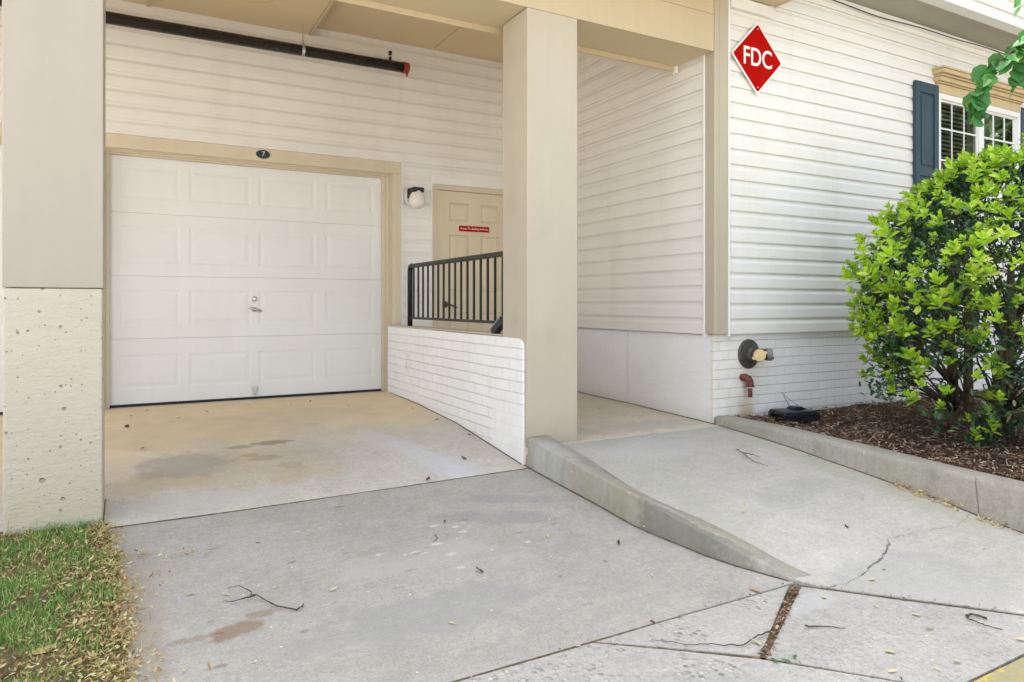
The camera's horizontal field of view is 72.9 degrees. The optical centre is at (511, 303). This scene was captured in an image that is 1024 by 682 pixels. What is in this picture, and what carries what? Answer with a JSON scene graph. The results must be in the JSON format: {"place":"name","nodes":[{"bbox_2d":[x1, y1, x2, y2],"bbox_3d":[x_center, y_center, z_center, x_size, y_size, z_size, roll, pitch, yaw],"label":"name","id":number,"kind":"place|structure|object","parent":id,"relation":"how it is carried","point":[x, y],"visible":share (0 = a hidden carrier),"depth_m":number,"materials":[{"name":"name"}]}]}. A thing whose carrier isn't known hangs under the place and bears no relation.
{"place":"outdoors","nodes":[
{"label":"outdoors","id":0,"kind":"place"},
{"bbox_2d":[0,513,136,681],"bbox_3d":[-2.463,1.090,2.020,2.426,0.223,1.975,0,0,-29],"label":"grass","id":1,"kind":"structure","parent":0,"point":[39,585],"depth_m":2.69,"materials":[{"name":"green plant"}]},
{"bbox_2d":[30,646,53,654],"bbox_3d":[-1.545,1.153,2.295,0.050,0.014,0.096,0,0,44],"label":"fallen leaf","id":2,"kind":"object","parent":1,"relation":"on","point":[41,651],"visible":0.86,"depth_m":2.29,"materials":[{"name":"beige plant"}]},
{"bbox_2d":[0,392,527,531],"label":"driveway","id":3,"kind":"structure","parent":0,"point":[195,459],"depth_m":4.51,"materials":[{"name":"concrete"}]},
{"bbox_2d":[389,392,520,463],"bbox_3d":[-0.572,0.961,5.657,0.014,0.168,2.630,0,0,-29],"label":"joint debris","id":4,"kind":"object","parent":3,"relation":"on","point":[469,431],"visible":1,"depth_m":5.12,"materials":[{"name":"soil"}]},
{"bbox_2d":[388,325,524,464],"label":"brick wall","id":5,"kind":"structure","parent":3,"relation":"on","point":[472,381],"depth_m":5.25,"materials":[{"name":"white brick"}]},
{"bbox_2d":[407,251,502,325],"bbox_3d":[-0.489,-0.081,5.715,0.048,0.593,2.046,0,0,-29],"label":"railing","id":6,"kind":"object","parent":5,"relation":"on","point":[411,290],"visible":0.86,"depth_m":5.66,"materials":[{"name":"black metal"}]},
{"bbox_2d":[490,316,502,333],"bbox_3d":[-0.077,0.164,4.896,0.085,0.146,0.184,0,0,-29],"label":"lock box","id":7,"kind":"object","parent":6,"relation":"hanging from","point":[496,327],"visible":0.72,"depth_m":4.87,"materials":[{"name":"black plastic"}]},
{"bbox_2d":[107,468,793,681],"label":"driveway","id":8,"kind":"structure","parent":0,"point":[400,597],"depth_m":2.88,"materials":[{"name":"concrete"}]},
{"bbox_2d":[0,520,254,681],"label":"leaf litter","id":9,"kind":"object","parent":8,"relation":"on","point":[118,607],"visible":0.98,"depth_m":2.52,"materials":[{"name":"plant"}]},
{"bbox_2d":[227,585,303,610],"bbox_3d":[-0.990,1.155,2.698,0.377,0.023,0.120,0,0,23],"label":"twig","id":10,"kind":"object","parent":8,"relation":"on","point":[252,595],"visible":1,"depth_m":2.69,"materials":[{"name":"brown wood"}]},
{"bbox_2d":[109,468,528,528],"bbox_3d":[-0.955,1.069,3.861,2.440,0.023,0.018,0,0,-29],"label":"expansion joint","id":11,"kind":"object","parent":8,"relation":"on","point":[303,501],"visible":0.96,"depth_m":3.74,"materials":[{"name":"concrete"}]},
{"bbox_2d":[452,585,791,681],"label":"joint","id":12,"kind":"object","parent":8,"relation":"on","point":[552,653],"visible":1,"depth_m":2.39,"materials":[{"name":"concrete"}]},
{"bbox_2d":[525,465,788,580],"bbox_3d":[0.577,1.115,3.684,0.138,0.135,1.895,0,0,-35],"label":"joint","id":13,"kind":"object","parent":8,"relation":"on","point":[654,534],"visible":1,"depth_m":3.41,"materials":[{"name":"concrete"}]},
{"bbox_2d":[526,435,810,586],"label":"kerb","id":14,"kind":"structure","parent":8,"relation":"on","point":[562,464],"depth_m":3.50,"materials":[{"name":"concrete"}]},
{"bbox_2d":[525,392,717,464],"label":"passage floor","id":15,"kind":"structure","parent":0,"point":[599,418],"depth_m":5.42,"materials":[{"name":"concrete"}]},
{"bbox_2d":[577,391,712,423],"bbox_3d":[0.940,0.901,6.447,0.018,0.055,2.600,0,0,-29],"label":"joint debris","id":16,"kind":"object","parent":15,"relation":"on","point":[647,407],"visible":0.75,"depth_m":5.97,"materials":[{"name":"soil"}]},
{"bbox_2d":[459,643,893,681],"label":"pavement","id":17,"kind":"structure","parent":0,"point":[594,662],"depth_m":2.25,"materials":[{"name":"concrete"}]},
{"bbox_2d":[597,586,788,659],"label":"pavement","id":18,"kind":"structure","parent":0,"point":[741,621],"depth_m":2.52,"materials":[{"name":"concrete"}]},
{"bbox_2d":[596,642,760,658],"bbox_3d":[0.562,1.194,2.386,0.564,0.004,0.017,0,0,10],"label":"joint","id":19,"kind":"object","parent":18,"relation":"on","point":[733,655],"visible":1,"depth_m":2.37,"materials":[{"name":"concrete"}]},
{"bbox_2d":[656,630,773,645],"bbox_3d":[0.723,1.180,2.429,0.461,0.012,0.082,0,0,-8],"label":"twig","id":20,"kind":"object","parent":18,"relation":"on","point":[720,644],"visible":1,"depth_m":2.41,"materials":[{"name":"brown plant"}]},
{"bbox_2d":[760,586,798,658],"bbox_3d":[1.020,1.193,2.620,0.041,0.006,0.666,0,0,31],"label":"joint debris","id":21,"kind":"object","parent":18,"relation":"on","point":[778,628],"visible":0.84,"depth_m":2.59,"materials":[{"name":"soil"}]},
{"bbox_2d":[565,426,1023,615],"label":"walkway","id":22,"kind":"structure","parent":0,"point":[801,509],"depth_m":3.54,"materials":[{"name":"concrete"}]},
{"bbox_2d":[736,449,766,465],"bbox_3d":[1.533,0.980,4.412,0.098,0.040,0.334,0,0,-5],"label":"twig","id":23,"kind":"object","parent":22,"relation":"on","point":[748,457],"visible":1,"depth_m":4.42,"materials":[{"name":"wood"}]},
{"bbox_2d":[722,426,1022,532],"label":"expansion joint","id":24,"kind":"object","parent":22,"relation":"on","point":[876,477],"visible":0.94,"depth_m":4.18,"materials":[{"name":"concrete"}]},
{"bbox_2d":[860,539,889,575],"bbox_3d":[1.662,1.159,3.153,0.035,0.041,0.485,0,0,42],"label":"crack","id":25,"kind":"object","parent":22,"relation":"on","point":[863,573],"visible":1,"depth_m":3.16,"materials":[{"name":"grey concrete"}]},
{"bbox_2d":[778,444,1019,533],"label":"leaf litter","id":26,"kind":"object","parent":22,"relation":"on","point":[930,496],"visible":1,"depth_m":3.79,"materials":[{"name":"plant"}]},
{"bbox_2d":[736,388,1023,480],"bbox_3d":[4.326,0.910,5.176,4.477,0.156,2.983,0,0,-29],"label":"mulch","id":27,"kind":"object","parent":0,"point":[883,433],"visible":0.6,"depth_m":4.80,"materials":[{"name":"brown wood"}]},
{"bbox_2d":[768,392,820,422],"bbox_3d":[2.218,0.824,5.504,0.339,0.202,0.272,0,0,-15],"label":"bait station","id":28,"kind":"object","parent":27,"relation":"on","point":[794,413],"visible":0.8,"depth_m":5.40,"materials":[{"name":"black plastic"}]},
{"bbox_2d":[839,133,1023,440],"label":"holly shrub","id":29,"kind":"object","parent":27,"relation":"on","point":[974,177],"visible":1,"depth_m":4.61,"materials":[{"name":"green plant"}]},
{"bbox_2d":[950,388,1023,448],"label":"shrub sprout","id":30,"kind":"object","parent":27,"relation":"on","point":[985,438],"visible":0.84,"depth_m":4.49,"materials":[{"name":"green plant"}]},
{"bbox_2d":[962,0,1023,126],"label":"redbud tree","id":31,"kind":"object","parent":27,"relation":"on","point":[976,103],"visible":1,"depth_m":3.20,"materials":[{"name":"green plant"}]},
{"bbox_2d":[767,587,1023,681],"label":"pavement","id":32,"kind":"structure","parent":0,"point":[916,645],"depth_m":2.46,"materials":[{"name":"concrete"}]},
{"bbox_2d":[465,582,1008,679],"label":"joint litter","id":33,"kind":"object","parent":32,"relation":"on","point":[776,626],"visible":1,"depth_m":2.60,"materials":[{"name":"brown plant"}]},
{"bbox_2d":[805,624,845,628],"bbox_3d":[1.143,1.181,2.534,0.145,0.010,0.014,0,0,4],"label":"twig","id":34,"kind":"object","parent":32,"relation":"on","point":[821,626],"visible":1,"depth_m":2.54,"materials":[{"name":"wood"}]},
{"bbox_2d":[766,659,895,681],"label":"joint debris","id":35,"kind":"object","parent":32,"relation":"on","point":[814,667],"visible":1,"depth_m":2.28,"materials":[{"name":"soil"}]},
{"bbox_2d":[800,585,1023,615],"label":"expansion joint","id":36,"kind":"object","parent":32,"relation":"on","point":[914,600],"visible":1,"depth_m":2.77,"materials":[{"name":"concrete"}]},
{"bbox_2d":[965,613,1002,629],"bbox_3d":[1.761,1.185,2.581,0.076,0.010,0.133,0,0,-29],"label":"twig","id":37,"kind":"object","parent":32,"relation":"on","point":[969,614],"visible":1,"depth_m":2.61,"materials":[{"name":"wood"}]},
{"label":"ground","id":38,"kind":"structure","parent":0,"visible":0},
{"bbox_2d":[0,0,1023,534],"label":"apartment building","id":39,"kind":"structure","parent":38,"relation":"on","point":[666,204],"depth_m":5.95,"materials":[{"name":"plastic"}]},
{"bbox_2d":[0,144,4,414],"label":"garage door","id":40,"kind":"structure","parent":39,"relation":"in","point":[1,288],"depth_m":5.48,"materials":[{"name":"paint"}]},
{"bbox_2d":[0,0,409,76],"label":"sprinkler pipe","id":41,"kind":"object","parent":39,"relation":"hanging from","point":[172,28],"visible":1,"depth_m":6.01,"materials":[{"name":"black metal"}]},
{"bbox_2d":[109,154,380,407],"bbox_3d":[-2.344,-0.187,6.392,2.368,2.141,0.087,0,0,-29],"label":"garage door","id":42,"kind":"structure","parent":39,"relation":"in","point":[227,282],"depth_m":6.33,"materials":[{"name":"paint"}]},
{"bbox_2d":[105,391,385,409],"bbox_3d":[-2.400,0.964,6.454,2.600,0.162,0.374,0,0,-29],"label":"threshold","id":43,"kind":"object","parent":39,"relation":"attached to","point":[243,400],"visible":0.16,"depth_m":6.29,"materials":[{"name":"concrete"}]},
{"bbox_2d":[256,150,269,158],"bbox_3d":[-2.253,-1.349,6.279,0.124,0.080,0.012,0,0,-29],"label":"number plaque","id":44,"kind":"object","parent":39,"relation":"attached to","point":[263,154],"visible":1,"depth_m":6.28,"materials":[{"name":"black metal"}]},
{"bbox_2d":[404,187,424,208],"bbox_3d":[-0.954,-1.039,6.884,0.166,0.212,0.225,0,0,-29],"label":"porch lamp","id":45,"kind":"object","parent":39,"relation":"attached to","point":[414,197],"visible":1,"depth_m":6.81,"materials":[{"name":"white glass"}]},
{"bbox_2d":[437,190,502,331],"bbox_3d":[-0.395,-0.146,7.333,0.864,2.035,0.081,0,0,-34],"label":"entry door","id":46,"kind":"structure","parent":39,"relation":"in","point":[454,209],"depth_m":7.30,"materials":[{"name":"beige paint"}]},
{"bbox_2d":[459,226,488,232],"bbox_3d":[-0.399,-0.781,7.322,0.351,0.057,0.006,0,0,-29],"label":"sign","id":47,"kind":"object","parent":46,"relation":"attached to","point":[473,229],"depth_m":7.32,"materials":[{"name":"red plastic"}]},
{"bbox_2d":[739,374,753,397],"bbox_3d":[1.848,0.647,5.451,0.110,0.183,0.064,0,0,32],"label":"drain pipe","id":48,"kind":"object","parent":39,"relation":"attached to","point":[747,379],"visible":1,"depth_m":5.42,"materials":[{"name":"red metal"}]},
{"bbox_2d":[738,339,773,368],"bbox_3d":[1.931,0.403,5.431,0.245,0.234,0.196,0,0,-29],"label":"hose inlet","id":49,"kind":"object","parent":39,"relation":"attached to","point":[751,354],"visible":1,"depth_m":5.45,"materials":[{"name":"brown metal"}]},
{"bbox_2d":[732,23,781,93],"bbox_3d":[1.942,-1.935,5.480,0.556,0.556,0.012,0,0,-29],"label":"diamond sign","id":50,"kind":"object","parent":39,"relation":"attached to","point":[755,56],"visible":1,"depth_m":5.47,"materials":[{"name":"red metal"}]},
{"bbox_2d":[832,0,1020,60],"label":"cable","id":51,"kind":"object","parent":39,"relation":"attached to","point":[916,26],"visible":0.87,"depth_m":6.46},
{"bbox_2d":[939,93,1019,233],"bbox_3d":[4.698,-1.370,7.133,1.700,1.500,0.252,0,0,-29],"label":"window","id":52,"kind":"structure","parent":39,"relation":"in","point":[956,133],"depth_m":7.12,"materials":[{"name":"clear glass"}]},
{"bbox_2d":[714,415,1023,532],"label":"kerb","id":53,"kind":"structure","parent":38,"relation":"on","point":[1000,499],"depth_m":3.97,"materials":[{"name":"concrete"}]},
{"bbox_2d":[973,657,1023,681],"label":"kerb","id":54,"kind":"structure","parent":38,"relation":"on","point":[1013,671],"depth_m":2.24,"materials":[{"name":"yellow paint"}]}
]}

